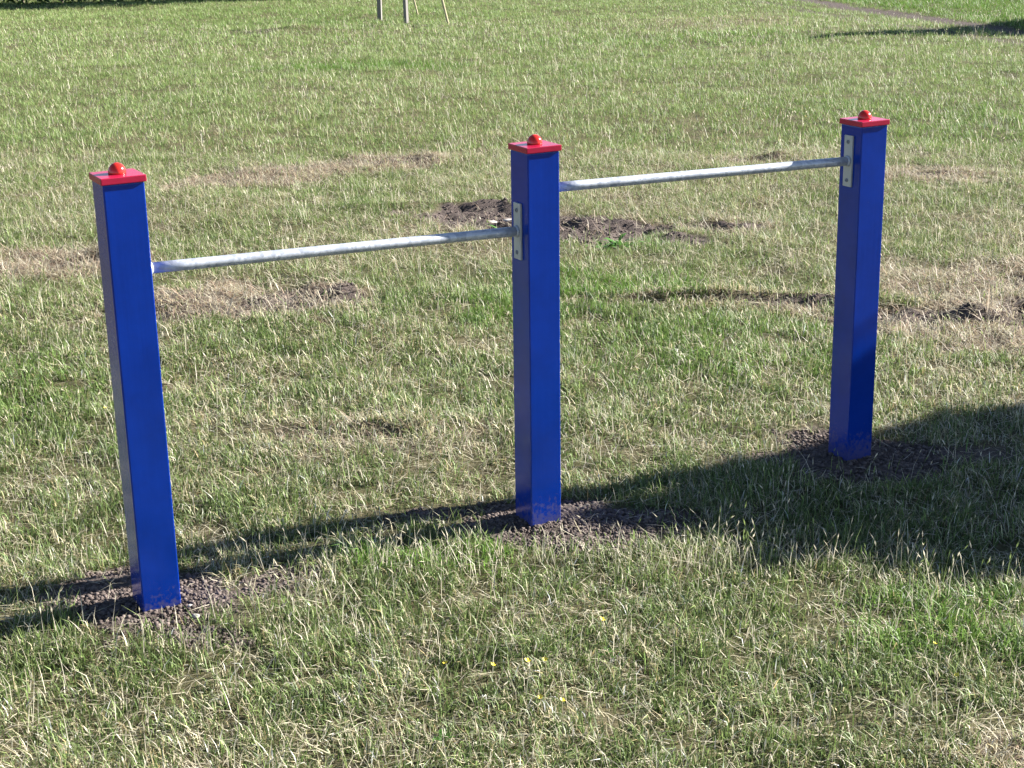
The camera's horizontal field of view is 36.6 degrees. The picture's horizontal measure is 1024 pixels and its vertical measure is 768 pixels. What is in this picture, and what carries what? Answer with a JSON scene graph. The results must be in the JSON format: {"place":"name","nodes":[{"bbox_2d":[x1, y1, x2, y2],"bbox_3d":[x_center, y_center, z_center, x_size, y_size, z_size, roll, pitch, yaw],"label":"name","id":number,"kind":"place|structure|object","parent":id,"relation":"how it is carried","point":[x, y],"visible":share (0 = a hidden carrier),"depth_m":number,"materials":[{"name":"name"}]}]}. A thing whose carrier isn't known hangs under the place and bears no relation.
{"place":"outdoors","nodes":[
{"label":"outdoors","id":0,"kind":"place"},
{"bbox_2d":[0,0,1023,767],"bbox_3d":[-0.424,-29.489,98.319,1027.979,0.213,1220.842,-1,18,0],"label":"ground","id":1,"kind":"structure","parent":0,"point":[468,210],"depth_m":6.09,"materials":[{"name":"green plant"}]},
{"bbox_2d":[0,0,166,4],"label":"hedge","id":2,"kind":"object","parent":1,"relation":"on","point":[37,3],"visible":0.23,"depth_m":27.43,"materials":[{"name":"green plant"}]},
{"bbox_2d":[377,0,381,19],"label":"stake","id":3,"kind":"object","parent":1,"relation":"on","point":[379,8],"visible":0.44,"depth_m":22.72,"materials":[{"name":"beige wood"}]},
{"bbox_2d":[403,0,408,24],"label":"stake","id":4,"kind":"object","parent":1,"relation":"on","point":[405,9],"visible":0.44,"depth_m":21.76,"materials":[{"name":"beige wood"}]},
{"bbox_2d":[432,729,455,740],"bbox_3d":[-0.156,0.775,3.397,0.054,0.017,0.051,-9,19,-23],"label":"weed","id":5,"kind":"object","parent":1,"relation":"on","point":[440,732],"visible":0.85,"depth_m":3.40,"materials":[{"name":"green plant"}]},
{"bbox_2d":[441,0,448,23],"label":"cane","id":6,"kind":"object","parent":1,"relation":"on","point":[445,12],"visible":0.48,"depth_m":21.48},
{"bbox_2d":[89,110,889,611],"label":"exercise bars","id":7,"kind":"object","parent":1,"relation":"on","point":[129,268],"visible":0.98,"depth_m":4.32,"materials":[{"name":"blue paint"}]},
{"bbox_2d":[25,154,1022,651],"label":"soil crumbs","id":8,"kind":"object","parent":1,"relation":"on","point":[95,594],"visible":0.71,"depth_m":4.57,"materials":[{"name":"brown soil"}]},
{"bbox_2d":[560,697,565,719],"bbox_3d":[0.114,0.734,3.470,0.014,0.063,0.014,4,14,21],"label":"flower","id":9,"kind":"object","parent":1,"relation":"on","point":[562,699],"visible":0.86,"depth_m":3.47,"materials":[{"name":"yellow plant"}]},
{"bbox_2d":[597,647,626,659],"bbox_3d":[0.246,0.661,3.791,0.074,0.021,0.053,8,20,27],"label":"weed","id":10,"kind":"object","parent":1,"relation":"on","point":[610,650],"visible":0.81,"depth_m":3.79,"materials":[{"name":"green plant"}]},
{"bbox_2d":[586,233,643,248],"bbox_3d":[0.546,-0.742,8.172,0.209,0.059,0.293,13,23,37],"label":"weed","id":11,"kind":"object","parent":1,"relation":"on","point":[613,244],"visible":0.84,"depth_m":8.16,"materials":[{"name":"green plant"}]}
]}

